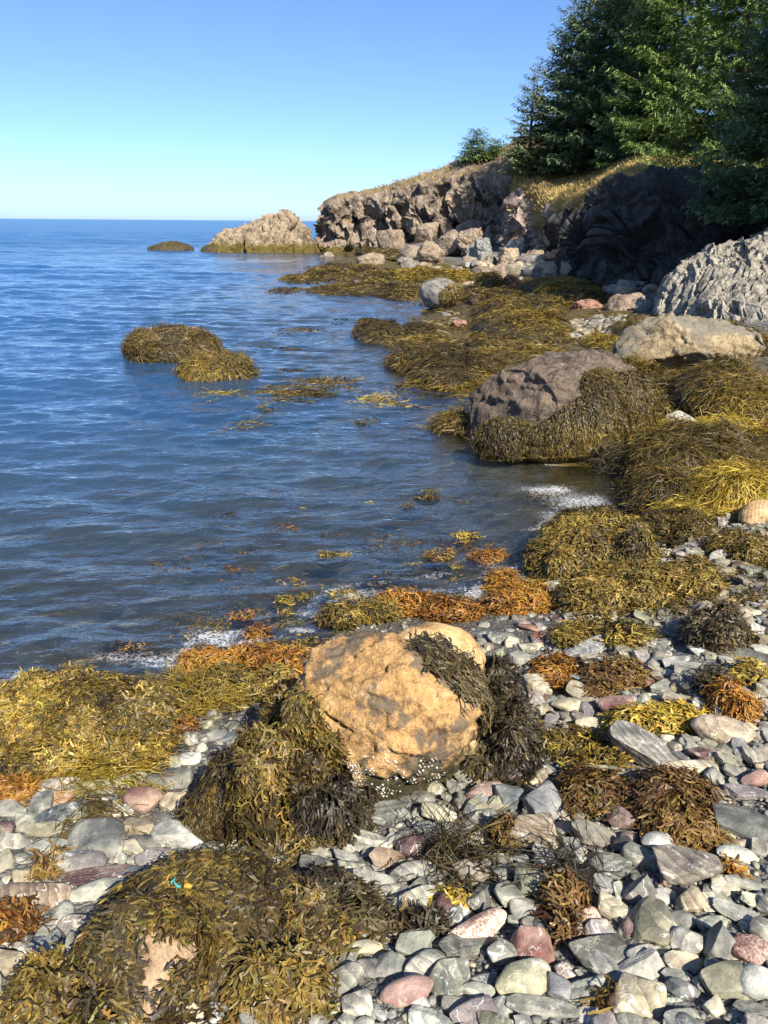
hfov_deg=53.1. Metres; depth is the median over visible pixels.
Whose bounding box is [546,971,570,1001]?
beach stone
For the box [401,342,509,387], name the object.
seaweed mound
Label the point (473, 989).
beach stone
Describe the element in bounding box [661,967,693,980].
beach stone
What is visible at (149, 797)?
beach stone
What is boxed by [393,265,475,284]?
seaweed mound
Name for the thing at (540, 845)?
beach stone
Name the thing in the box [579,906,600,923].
beach stone
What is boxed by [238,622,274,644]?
floating seaweed
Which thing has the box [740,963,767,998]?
beach stone
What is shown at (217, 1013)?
beach stone
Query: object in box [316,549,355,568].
floating seaweed
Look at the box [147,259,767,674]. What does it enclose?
seaweed litter
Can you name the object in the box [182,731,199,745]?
beach stone
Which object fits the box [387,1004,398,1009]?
beach stone
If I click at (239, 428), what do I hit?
floating seaweed
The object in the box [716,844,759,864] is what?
beach stone
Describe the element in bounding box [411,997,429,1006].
beach stone
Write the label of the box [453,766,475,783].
beach stone
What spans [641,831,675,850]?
beach stone
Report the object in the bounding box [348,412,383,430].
floating seaweed
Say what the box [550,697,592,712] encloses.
beach stone
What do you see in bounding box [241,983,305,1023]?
seaweed mound
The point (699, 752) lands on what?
beach stone
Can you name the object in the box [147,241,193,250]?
skerry rock
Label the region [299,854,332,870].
beach stone
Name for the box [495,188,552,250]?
banded cliff
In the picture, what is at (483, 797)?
beach stone
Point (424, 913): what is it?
seaweed mound
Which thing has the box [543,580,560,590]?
beach stone
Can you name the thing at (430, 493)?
floating seaweed
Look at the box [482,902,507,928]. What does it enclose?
beach stone
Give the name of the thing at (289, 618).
floating seaweed
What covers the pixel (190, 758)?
beach stone
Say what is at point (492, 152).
spruce
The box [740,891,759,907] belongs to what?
beach stone
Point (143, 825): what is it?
beach stone
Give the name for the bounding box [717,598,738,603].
beach stone
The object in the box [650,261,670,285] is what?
boulder
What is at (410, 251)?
boulder
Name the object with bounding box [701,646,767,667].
beach stone
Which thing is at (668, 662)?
beach stone
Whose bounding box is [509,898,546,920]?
beach stone
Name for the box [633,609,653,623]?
beach stone
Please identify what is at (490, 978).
beach stone
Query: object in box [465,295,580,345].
seaweed mound
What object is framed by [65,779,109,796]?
beach stone
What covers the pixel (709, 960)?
beach stone
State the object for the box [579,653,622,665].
beach stone
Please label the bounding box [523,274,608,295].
seaweed mound
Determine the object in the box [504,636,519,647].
beach stone
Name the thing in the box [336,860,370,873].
beach stone
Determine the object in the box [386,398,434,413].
floating seaweed
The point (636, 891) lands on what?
beach stone
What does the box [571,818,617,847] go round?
beach stone
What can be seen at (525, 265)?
pebbles
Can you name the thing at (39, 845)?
beach stone
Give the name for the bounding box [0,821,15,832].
beach stone
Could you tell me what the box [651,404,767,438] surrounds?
seaweed mound
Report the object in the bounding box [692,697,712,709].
beach stone
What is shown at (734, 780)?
beach stone
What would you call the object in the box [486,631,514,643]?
beach stone
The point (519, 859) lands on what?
beach stone
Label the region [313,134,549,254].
headland cliff
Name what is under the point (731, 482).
seaweed mound
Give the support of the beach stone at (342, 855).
on the ground at (70, 600)
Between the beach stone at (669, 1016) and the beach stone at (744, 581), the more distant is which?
the beach stone at (744, 581)
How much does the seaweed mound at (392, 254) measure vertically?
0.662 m
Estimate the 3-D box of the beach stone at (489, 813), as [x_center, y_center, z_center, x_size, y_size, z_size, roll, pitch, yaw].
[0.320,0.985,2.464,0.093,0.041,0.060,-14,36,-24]
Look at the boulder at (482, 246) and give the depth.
33.84 m
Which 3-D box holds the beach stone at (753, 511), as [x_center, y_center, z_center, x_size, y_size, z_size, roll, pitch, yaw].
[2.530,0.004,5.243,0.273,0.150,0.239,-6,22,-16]
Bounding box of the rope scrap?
[170,877,180,888]
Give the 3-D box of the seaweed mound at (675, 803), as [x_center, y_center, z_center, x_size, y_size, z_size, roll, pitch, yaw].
[0.915,0.953,2.401,0.376,0.271,0.446,0,21,0]
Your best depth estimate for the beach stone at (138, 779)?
2.82 m
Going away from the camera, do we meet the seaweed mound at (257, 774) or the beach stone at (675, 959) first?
the beach stone at (675, 959)
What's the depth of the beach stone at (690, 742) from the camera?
2.74 m
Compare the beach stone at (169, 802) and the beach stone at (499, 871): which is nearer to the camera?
the beach stone at (499, 871)
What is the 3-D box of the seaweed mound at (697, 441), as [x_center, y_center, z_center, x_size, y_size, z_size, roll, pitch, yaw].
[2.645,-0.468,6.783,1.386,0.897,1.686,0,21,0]
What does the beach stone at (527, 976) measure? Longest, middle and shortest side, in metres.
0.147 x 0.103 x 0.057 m
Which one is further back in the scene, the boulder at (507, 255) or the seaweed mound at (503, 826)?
the boulder at (507, 255)
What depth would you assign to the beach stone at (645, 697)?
3.12 m
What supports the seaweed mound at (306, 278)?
on the ground at (70, 600)
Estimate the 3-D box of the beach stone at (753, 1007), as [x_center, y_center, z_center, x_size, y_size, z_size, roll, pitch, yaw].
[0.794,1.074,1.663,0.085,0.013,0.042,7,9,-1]
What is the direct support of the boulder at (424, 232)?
on the ground at (70, 600)
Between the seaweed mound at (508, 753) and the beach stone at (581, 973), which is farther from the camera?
the seaweed mound at (508, 753)
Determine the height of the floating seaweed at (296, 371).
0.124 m
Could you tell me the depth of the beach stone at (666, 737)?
2.82 m
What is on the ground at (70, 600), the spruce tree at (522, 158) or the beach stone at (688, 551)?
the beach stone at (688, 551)
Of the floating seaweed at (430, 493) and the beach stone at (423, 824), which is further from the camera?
the floating seaweed at (430, 493)
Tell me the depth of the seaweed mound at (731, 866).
2.11 m
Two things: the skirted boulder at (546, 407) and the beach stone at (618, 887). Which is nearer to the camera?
the beach stone at (618, 887)
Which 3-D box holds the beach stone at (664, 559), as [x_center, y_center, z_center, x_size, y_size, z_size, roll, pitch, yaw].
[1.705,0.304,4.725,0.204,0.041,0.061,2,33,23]
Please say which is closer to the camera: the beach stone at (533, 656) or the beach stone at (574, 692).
the beach stone at (574, 692)
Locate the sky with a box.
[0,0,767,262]
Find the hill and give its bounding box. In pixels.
[520,150,760,247]
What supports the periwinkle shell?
on the brown rock at (155, 943)
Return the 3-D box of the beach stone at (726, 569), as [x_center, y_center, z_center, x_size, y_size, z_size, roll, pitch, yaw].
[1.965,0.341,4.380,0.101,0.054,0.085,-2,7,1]
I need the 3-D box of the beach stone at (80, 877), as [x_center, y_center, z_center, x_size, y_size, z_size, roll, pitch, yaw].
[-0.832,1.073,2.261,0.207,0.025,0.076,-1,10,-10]
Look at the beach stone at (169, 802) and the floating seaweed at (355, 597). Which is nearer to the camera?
the beach stone at (169, 802)
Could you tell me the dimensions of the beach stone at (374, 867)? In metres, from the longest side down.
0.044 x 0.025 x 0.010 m
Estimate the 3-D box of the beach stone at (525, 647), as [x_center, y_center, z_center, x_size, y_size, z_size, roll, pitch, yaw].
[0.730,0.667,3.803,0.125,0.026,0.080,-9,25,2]
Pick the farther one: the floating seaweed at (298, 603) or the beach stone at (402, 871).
the floating seaweed at (298, 603)
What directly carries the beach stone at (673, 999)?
on the ground at (70, 600)
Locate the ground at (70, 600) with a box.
[0,240,767,1023]
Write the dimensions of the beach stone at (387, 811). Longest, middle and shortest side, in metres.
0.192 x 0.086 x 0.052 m
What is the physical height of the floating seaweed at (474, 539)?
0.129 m
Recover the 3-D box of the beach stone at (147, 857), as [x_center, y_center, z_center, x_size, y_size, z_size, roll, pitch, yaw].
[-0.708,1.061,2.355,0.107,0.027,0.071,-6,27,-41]
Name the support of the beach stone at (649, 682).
on the ground at (70, 600)
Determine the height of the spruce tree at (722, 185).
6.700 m
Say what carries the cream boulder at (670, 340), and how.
on the ground at (70, 600)
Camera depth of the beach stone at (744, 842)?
2.24 m
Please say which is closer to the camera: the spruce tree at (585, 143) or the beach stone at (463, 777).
the beach stone at (463, 777)
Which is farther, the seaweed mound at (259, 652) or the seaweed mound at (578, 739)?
the seaweed mound at (259, 652)
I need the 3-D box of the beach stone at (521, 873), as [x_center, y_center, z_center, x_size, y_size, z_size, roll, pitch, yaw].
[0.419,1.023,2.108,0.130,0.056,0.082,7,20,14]
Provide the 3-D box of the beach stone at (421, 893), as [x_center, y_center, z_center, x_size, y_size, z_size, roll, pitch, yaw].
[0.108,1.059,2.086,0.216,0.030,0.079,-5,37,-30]
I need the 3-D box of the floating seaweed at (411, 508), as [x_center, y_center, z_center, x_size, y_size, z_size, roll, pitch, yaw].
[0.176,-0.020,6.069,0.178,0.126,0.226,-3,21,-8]
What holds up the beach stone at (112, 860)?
on the ground at (70, 600)
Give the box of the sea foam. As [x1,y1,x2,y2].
[17,487,604,672]
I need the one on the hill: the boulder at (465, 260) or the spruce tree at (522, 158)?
the spruce tree at (522, 158)
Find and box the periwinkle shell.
[183,882,191,888]
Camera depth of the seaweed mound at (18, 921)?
2.03 m
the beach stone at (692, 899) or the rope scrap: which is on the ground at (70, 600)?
the beach stone at (692, 899)
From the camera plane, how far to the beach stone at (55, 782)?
2.79 m
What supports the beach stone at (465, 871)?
on the ground at (70, 600)
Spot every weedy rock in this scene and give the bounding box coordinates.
[118,321,223,415]
[168,346,262,431]
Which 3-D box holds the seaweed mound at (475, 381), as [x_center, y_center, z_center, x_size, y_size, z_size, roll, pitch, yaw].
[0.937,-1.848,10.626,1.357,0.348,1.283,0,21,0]
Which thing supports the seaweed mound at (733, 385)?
on the ground at (70, 600)
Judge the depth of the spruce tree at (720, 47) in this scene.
23.51 m
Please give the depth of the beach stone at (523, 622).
4.05 m
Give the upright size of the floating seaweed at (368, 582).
0.113 m
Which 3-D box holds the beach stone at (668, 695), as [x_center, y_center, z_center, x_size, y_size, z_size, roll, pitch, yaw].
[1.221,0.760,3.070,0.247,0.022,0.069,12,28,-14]
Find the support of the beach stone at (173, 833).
on the ground at (70, 600)
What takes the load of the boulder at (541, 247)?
on the ground at (70, 600)
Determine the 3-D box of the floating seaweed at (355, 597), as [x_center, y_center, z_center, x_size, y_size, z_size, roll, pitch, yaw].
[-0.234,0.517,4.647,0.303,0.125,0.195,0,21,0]
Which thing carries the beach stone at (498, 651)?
on the ground at (70, 600)
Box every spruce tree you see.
[498,64,558,178]
[502,0,615,176]
[527,0,674,175]
[530,0,608,174]
[546,0,688,161]
[586,0,699,160]
[588,0,759,169]
[633,0,767,176]
[681,8,767,224]
[692,19,767,229]
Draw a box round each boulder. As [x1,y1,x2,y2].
[277,631,485,799]
[323,252,334,258]
[356,252,384,264]
[376,229,405,249]
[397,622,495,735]
[400,244,419,259]
[414,221,439,243]
[416,240,444,264]
[419,262,432,268]
[420,277,464,308]
[437,229,461,256]
[451,319,466,326]
[455,219,488,232]
[456,227,482,255]
[461,257,471,266]
[464,349,660,464]
[466,243,474,256]
[473,237,492,257]
[482,224,502,244]
[490,261,506,277]
[496,247,519,265]
[504,275,519,285]
[505,238,527,251]
[510,232,522,239]
[514,249,543,261]
[533,244,546,254]
[570,299,602,308]
[605,292,645,310]
[612,312,765,374]
[635,297,654,310]
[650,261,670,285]
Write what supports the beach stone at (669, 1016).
on the ground at (70, 600)
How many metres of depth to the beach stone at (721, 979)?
1.71 m
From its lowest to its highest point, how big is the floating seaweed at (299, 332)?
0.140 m
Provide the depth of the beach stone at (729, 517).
5.33 m
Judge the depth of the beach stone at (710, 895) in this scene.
2.01 m
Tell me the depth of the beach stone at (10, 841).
2.41 m
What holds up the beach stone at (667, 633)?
on the ground at (70, 600)
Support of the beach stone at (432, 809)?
on the ground at (70, 600)
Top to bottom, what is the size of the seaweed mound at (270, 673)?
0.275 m
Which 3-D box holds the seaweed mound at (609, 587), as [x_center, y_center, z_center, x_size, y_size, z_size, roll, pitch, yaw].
[1.413,0.441,4.245,1.010,0.360,0.762,0,21,0]
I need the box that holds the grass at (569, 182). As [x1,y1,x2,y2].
[375,132,671,233]
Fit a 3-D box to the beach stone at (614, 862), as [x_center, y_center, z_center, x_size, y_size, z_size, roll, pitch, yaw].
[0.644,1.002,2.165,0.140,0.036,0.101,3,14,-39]
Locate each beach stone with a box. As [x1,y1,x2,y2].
[0,799,27,816]
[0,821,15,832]
[0,832,32,850]
[0,848,15,871]
[0,882,71,909]
[0,949,24,974]
[11,867,29,872]
[12,870,33,882]
[14,812,37,825]
[15,853,31,863]
[23,821,64,836]
[25,838,67,852]
[28,790,53,813]
[34,777,83,791]
[34,801,88,821]
[40,848,55,858]
[53,791,74,805]
[54,850,106,875]
[56,914,92,936]
[57,931,78,954]
[62,864,132,885]
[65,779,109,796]
[65,817,125,857]
[70,877,126,901]
[108,857,117,863]
[111,771,146,787]
[122,786,162,812]
[122,839,143,855]
[123,818,154,834]
[126,856,134,864]
[134,847,167,868]
[137,645,159,657]
[137,834,160,848]
[145,767,193,788]
[150,819,205,848]
[159,792,186,813]
[180,751,201,764]
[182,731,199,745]
[208,1001,232,1021]
[226,846,251,853]
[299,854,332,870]
[324,985,341,1013]
[333,848,359,860]
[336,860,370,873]
[341,988,372,1017]
[351,828,392,851]
[353,868,395,899]
[353,939,385,954]
[356,958,382,977]
[361,934,381,939]
[369,846,405,868]
[371,864,384,870]
[372,799,407,826]
[375,1010,395,1021]
[376,951,406,976]
[379,882,403,894]
[379,974,433,1007]
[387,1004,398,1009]
[389,859,432,882]
[391,884,457,909]
[393,828,412,846]
[395,834,427,856]
[395,929,435,957]
[401,1012,407,1021]
[403,949,448,975]
[407,876,429,890]
[408,1004,454,1023]
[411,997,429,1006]
[413,821,441,833]
[421,802,456,821]
[427,995,435,1005]
[429,957,470,999]
[438,933,500,957]
[441,995,467,1013]
[444,824,459,836]
[447,907,506,937]
[449,995,499,1023]
[451,857,489,881]
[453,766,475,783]
[459,828,491,845]
[462,981,494,997]
[466,781,502,798]
[467,881,500,912]
[468,808,496,827]
[470,972,496,984]
[472,793,487,803]
[478,853,512,865]
[482,803,488,808]
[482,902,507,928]
[485,648,504,656]
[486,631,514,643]
[486,938,516,966]
[491,863,532,880]
[493,879,525,907]
[493,995,512,1017]
[494,784,523,810]
[495,957,550,996]
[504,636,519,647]
[505,993,579,1018]
[507,915,518,928]
[508,650,532,666]
[509,812,556,847]
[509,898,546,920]
[510,925,554,964]
[512,854,528,862]
[514,865,557,898]
[517,620,532,628]
[518,624,550,631]
[518,642,543,651]
[521,914,540,925]
[522,673,552,694]
[522,780,562,820]
[527,690,545,705]
[528,777,537,785]
[529,653,548,661]
[530,631,546,641]
[532,841,557,864]
[542,712,559,723]
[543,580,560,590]
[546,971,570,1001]
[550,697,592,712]
[554,962,576,979]
[555,843,587,860]
[561,611,577,621]
[561,635,607,655]
[562,837,580,845]
[563,855,590,868]
[565,680,595,704]
[568,933,628,968]
[569,673,583,680]
[570,974,607,1002]
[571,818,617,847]
[574,969,586,977]
[575,716,599,730]
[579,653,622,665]
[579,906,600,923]
[581,614,604,622]
[583,765,636,778]
[584,918,614,936]
[588,851,631,881]
[590,1010,617,1023]
[593,873,613,895]
[595,695,633,714]
[598,891,630,920]
[606,806,637,829]
[606,948,665,986]
[607,644,613,651]
[608,720,678,767]
[612,880,624,902]
[612,914,627,925]
[612,972,666,1018]
[614,645,632,658]
[616,686,637,695]
[621,841,652,867]
[622,872,657,905]
[626,944,667,957]
[627,895,676,948]
[631,650,651,661]
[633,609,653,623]
[636,636,671,650]
[637,693,658,704]
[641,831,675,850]
[644,676,654,687]
[647,657,661,666]
[647,665,663,672]
[650,679,671,692]
[652,844,723,884]
[657,558,672,563]
[658,649,672,656]
[660,734,674,740]
[661,692,692,706]
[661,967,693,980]
[662,656,690,668]
[662,950,703,970]
[663,1007,700,1023]
[664,630,674,637]
[664,977,700,998]
[665,410,694,420]
[665,618,680,628]
[665,759,723,773]
[666,997,682,1002]
[669,926,704,954]
[674,661,704,678]
[675,885,710,912]
[678,679,697,694]
[678,736,700,745]
[679,734,698,754]
[684,547,704,555]
[686,644,703,655]
[688,536,707,544]
[688,745,714,757]
[690,714,756,743]
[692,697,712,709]
[692,975,701,986]
[694,915,727,931]
[698,960,749,1002]
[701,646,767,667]
[701,920,735,960]
[702,891,733,911]
[702,995,724,1017]
[704,955,719,966]
[708,549,728,560]
[710,874,739,897]
[712,802,767,841]
[712,897,759,921]
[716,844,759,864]
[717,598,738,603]
[719,567,738,575]
[722,783,767,799]
[723,873,767,891]
[725,513,736,522]
[728,777,741,783]
[731,737,748,759]
[731,838,750,846]
[731,933,767,967]
[732,523,742,526]
[732,999,767,1015]
[737,575,754,587]
[738,499,767,523]
[739,565,767,575]
[740,769,767,786]
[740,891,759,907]
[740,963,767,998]
[741,1012,767,1023]
[747,644,767,653]
[749,837,767,857]
[750,622,765,633]
[761,701,767,714]
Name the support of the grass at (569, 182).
on the hill
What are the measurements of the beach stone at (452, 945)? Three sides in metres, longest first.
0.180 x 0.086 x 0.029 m
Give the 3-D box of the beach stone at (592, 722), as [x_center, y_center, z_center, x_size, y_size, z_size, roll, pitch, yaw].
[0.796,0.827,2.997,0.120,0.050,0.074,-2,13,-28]
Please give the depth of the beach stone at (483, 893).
2.06 m
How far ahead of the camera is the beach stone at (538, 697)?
3.23 m
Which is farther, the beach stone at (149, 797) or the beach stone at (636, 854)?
the beach stone at (149, 797)
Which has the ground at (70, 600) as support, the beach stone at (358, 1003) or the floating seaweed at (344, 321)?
the beach stone at (358, 1003)
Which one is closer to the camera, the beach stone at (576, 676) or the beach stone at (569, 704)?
the beach stone at (569, 704)
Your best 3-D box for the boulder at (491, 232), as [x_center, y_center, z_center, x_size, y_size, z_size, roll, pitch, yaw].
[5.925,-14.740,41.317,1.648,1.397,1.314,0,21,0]
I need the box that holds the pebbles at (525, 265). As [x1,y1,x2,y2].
[397,253,767,763]
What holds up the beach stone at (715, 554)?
on the ground at (70, 600)
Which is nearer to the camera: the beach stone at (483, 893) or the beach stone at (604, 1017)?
the beach stone at (604, 1017)
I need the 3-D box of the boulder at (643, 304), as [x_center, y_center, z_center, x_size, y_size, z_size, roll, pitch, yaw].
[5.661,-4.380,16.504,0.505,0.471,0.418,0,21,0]
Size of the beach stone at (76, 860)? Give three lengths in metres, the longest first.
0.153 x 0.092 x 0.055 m
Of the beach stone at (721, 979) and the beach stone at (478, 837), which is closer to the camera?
the beach stone at (721, 979)
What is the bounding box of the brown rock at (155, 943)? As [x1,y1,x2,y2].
[62,841,308,1023]
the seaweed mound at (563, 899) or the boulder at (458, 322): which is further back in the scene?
the boulder at (458, 322)
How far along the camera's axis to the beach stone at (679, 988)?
1.71 m
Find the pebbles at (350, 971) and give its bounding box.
[0,525,767,1023]
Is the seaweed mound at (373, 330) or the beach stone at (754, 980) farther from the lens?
the seaweed mound at (373, 330)
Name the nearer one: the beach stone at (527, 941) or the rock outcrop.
the beach stone at (527, 941)
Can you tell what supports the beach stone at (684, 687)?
on the ground at (70, 600)
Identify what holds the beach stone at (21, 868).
on the ground at (70, 600)
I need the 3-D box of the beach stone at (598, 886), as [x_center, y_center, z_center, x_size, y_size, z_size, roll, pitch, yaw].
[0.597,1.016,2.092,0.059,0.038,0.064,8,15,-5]
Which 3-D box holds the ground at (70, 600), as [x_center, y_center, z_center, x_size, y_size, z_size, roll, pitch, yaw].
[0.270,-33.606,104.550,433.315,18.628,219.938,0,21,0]
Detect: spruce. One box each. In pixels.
[454,127,491,163]
[478,138,504,161]
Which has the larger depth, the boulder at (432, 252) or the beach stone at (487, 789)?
the boulder at (432, 252)
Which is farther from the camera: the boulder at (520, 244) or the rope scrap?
the boulder at (520, 244)
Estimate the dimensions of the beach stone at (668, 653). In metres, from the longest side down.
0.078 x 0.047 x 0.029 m
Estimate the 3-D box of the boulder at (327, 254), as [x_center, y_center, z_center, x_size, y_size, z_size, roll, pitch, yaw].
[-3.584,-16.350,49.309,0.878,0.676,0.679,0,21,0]
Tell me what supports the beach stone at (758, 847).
on the ground at (70, 600)
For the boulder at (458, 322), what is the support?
on the ground at (70, 600)
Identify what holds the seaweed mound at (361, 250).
on the ground at (70, 600)
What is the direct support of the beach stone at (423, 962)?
on the ground at (70, 600)
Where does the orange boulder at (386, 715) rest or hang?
on the ground at (70, 600)
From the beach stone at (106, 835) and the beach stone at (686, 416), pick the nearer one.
the beach stone at (106, 835)
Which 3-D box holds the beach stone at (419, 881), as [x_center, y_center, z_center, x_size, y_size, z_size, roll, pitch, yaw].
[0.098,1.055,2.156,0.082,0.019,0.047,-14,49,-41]
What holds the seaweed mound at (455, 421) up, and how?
on the ground at (70, 600)
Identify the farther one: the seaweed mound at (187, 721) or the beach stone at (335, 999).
the seaweed mound at (187, 721)
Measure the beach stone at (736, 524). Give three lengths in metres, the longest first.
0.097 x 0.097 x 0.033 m
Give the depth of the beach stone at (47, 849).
2.37 m
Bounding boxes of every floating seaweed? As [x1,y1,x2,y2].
[100,639,167,658]
[189,386,284,402]
[217,415,268,432]
[224,608,259,628]
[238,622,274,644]
[245,400,286,414]
[248,345,301,354]
[252,373,373,408]
[269,588,314,612]
[272,326,325,337]
[272,366,324,378]
[273,605,302,626]
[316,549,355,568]
[322,586,368,604]
[330,318,357,326]
[345,392,405,409]
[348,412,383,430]
[356,568,405,589]
[380,378,425,392]
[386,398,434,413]
[389,561,427,581]
[394,387,458,403]
[398,502,417,518]
[409,488,443,504]
[418,547,457,568]
[438,561,467,579]
[450,529,485,548]
[464,544,515,568]
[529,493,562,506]
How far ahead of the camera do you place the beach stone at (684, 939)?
1.85 m
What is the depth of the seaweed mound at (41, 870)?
2.26 m
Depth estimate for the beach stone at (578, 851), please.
2.24 m
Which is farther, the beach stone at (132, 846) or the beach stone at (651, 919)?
the beach stone at (132, 846)
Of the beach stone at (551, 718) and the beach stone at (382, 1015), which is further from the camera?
the beach stone at (551, 718)
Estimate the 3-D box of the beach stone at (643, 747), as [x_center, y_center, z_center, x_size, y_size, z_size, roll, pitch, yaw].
[0.933,0.852,2.743,0.287,0.074,0.181,26,20,26]
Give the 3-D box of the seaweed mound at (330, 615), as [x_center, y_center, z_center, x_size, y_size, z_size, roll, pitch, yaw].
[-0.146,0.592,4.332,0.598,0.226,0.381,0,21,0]
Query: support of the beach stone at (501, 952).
on the ground at (70, 600)
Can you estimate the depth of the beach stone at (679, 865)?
2.09 m
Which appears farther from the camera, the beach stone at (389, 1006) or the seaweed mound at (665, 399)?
the seaweed mound at (665, 399)
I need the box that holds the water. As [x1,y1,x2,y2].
[0,219,635,668]
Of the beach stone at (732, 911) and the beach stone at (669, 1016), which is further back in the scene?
the beach stone at (732, 911)
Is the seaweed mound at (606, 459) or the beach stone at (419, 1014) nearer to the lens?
the beach stone at (419, 1014)
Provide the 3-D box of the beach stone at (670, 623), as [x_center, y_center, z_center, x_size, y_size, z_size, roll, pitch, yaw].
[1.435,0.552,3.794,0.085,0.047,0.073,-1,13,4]
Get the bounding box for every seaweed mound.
[0,659,187,781]
[0,769,52,805]
[0,891,57,947]
[0,941,88,1023]
[16,708,186,802]
[21,835,73,882]
[27,777,163,853]
[57,960,163,1023]
[135,651,266,731]
[169,639,312,688]
[171,710,204,737]
[172,678,342,849]
[201,637,327,704]
[202,876,380,1023]
[236,824,347,866]
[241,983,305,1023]
[266,272,334,294]
[282,766,387,848]
[298,861,420,947]
[300,280,421,300]
[304,262,395,283]
[306,596,407,630]
[338,246,386,255]
[350,316,409,347]
[362,585,489,624]
[379,767,548,908]
[380,346,415,372]
[381,248,402,260]
[382,332,466,353]
[383,900,463,942]
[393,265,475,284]
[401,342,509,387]
[402,320,441,335]
[405,363,496,391]
[416,401,470,437]
[427,871,474,915]
[454,651,548,786]
[459,282,487,304]
[460,331,569,362]
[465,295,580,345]
[468,270,503,287]
[478,566,557,618]
[478,787,622,912]
[479,283,572,310]
[481,810,523,857]
[515,502,664,582]
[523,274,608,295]
[528,648,583,690]
[530,864,597,954]
[535,722,635,770]
[539,614,669,648]
[550,553,733,623]
[551,286,613,305]
[552,761,640,822]
[570,651,656,697]
[571,974,617,1016]
[577,434,634,480]
[580,331,617,348]
[596,696,710,734]
[604,317,767,355]
[605,447,706,514]
[610,407,767,480]
[623,761,739,852]
[628,490,764,525]
[634,504,767,566]
[647,367,684,418]
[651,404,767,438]
[665,344,767,426]
[673,599,762,655]
[686,664,734,699]
[687,452,767,515]
[696,673,765,725]
[715,850,754,879]
[721,654,767,686]
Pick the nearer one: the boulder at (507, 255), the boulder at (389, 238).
the boulder at (507, 255)
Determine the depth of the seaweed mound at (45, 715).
3.02 m
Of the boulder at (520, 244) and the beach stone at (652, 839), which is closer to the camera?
the beach stone at (652, 839)
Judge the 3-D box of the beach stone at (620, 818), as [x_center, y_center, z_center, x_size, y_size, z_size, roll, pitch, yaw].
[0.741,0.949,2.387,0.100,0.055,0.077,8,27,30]
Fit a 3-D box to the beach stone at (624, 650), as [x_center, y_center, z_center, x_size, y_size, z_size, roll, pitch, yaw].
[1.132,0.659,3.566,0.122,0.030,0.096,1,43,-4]
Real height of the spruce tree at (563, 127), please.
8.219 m
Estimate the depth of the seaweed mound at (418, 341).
13.82 m
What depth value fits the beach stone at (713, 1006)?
1.66 m
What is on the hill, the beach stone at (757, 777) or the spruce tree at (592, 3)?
the spruce tree at (592, 3)
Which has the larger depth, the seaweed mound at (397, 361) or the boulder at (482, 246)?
the boulder at (482, 246)
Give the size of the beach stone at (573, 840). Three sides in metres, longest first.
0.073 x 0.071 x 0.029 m
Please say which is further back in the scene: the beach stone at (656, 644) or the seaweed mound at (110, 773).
the beach stone at (656, 644)
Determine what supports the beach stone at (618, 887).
on the ground at (70, 600)
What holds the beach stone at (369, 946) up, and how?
on the ground at (70, 600)
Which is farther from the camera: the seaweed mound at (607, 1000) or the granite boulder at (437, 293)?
the granite boulder at (437, 293)
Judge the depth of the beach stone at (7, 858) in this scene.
2.31 m
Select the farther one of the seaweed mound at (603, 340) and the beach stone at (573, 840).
the seaweed mound at (603, 340)
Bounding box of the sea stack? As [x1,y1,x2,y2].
[199,209,319,260]
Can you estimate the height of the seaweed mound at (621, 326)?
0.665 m
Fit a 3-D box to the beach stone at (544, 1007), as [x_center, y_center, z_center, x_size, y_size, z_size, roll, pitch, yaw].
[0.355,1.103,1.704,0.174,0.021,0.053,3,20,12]
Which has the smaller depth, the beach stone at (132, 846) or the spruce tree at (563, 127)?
the beach stone at (132, 846)
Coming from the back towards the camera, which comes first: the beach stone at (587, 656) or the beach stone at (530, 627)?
the beach stone at (530, 627)
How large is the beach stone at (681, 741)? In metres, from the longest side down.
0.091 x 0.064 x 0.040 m
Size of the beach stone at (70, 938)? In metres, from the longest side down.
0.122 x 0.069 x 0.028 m
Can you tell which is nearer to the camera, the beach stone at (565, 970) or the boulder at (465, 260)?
the beach stone at (565, 970)
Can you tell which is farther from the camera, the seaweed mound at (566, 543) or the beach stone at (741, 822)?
the seaweed mound at (566, 543)
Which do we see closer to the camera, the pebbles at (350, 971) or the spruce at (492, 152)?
the pebbles at (350, 971)
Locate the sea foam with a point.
(394, 581)
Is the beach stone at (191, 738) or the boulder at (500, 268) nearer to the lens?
the beach stone at (191, 738)
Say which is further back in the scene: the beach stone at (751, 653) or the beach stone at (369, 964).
the beach stone at (751, 653)
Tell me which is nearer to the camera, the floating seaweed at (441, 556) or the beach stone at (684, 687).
the beach stone at (684, 687)
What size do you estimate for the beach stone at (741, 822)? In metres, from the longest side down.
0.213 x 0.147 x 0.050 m
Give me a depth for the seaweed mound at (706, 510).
5.57 m
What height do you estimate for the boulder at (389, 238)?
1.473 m
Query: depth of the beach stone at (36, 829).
2.49 m
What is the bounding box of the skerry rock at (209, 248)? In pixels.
[201,243,217,251]
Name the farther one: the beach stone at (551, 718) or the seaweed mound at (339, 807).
the beach stone at (551, 718)
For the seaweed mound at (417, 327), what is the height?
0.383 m
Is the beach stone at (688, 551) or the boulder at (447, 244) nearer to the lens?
the beach stone at (688, 551)
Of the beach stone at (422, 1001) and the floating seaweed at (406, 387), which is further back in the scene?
the floating seaweed at (406, 387)
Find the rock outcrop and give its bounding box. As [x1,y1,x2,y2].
[652,228,767,322]
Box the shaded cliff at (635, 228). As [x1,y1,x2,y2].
[535,164,767,286]

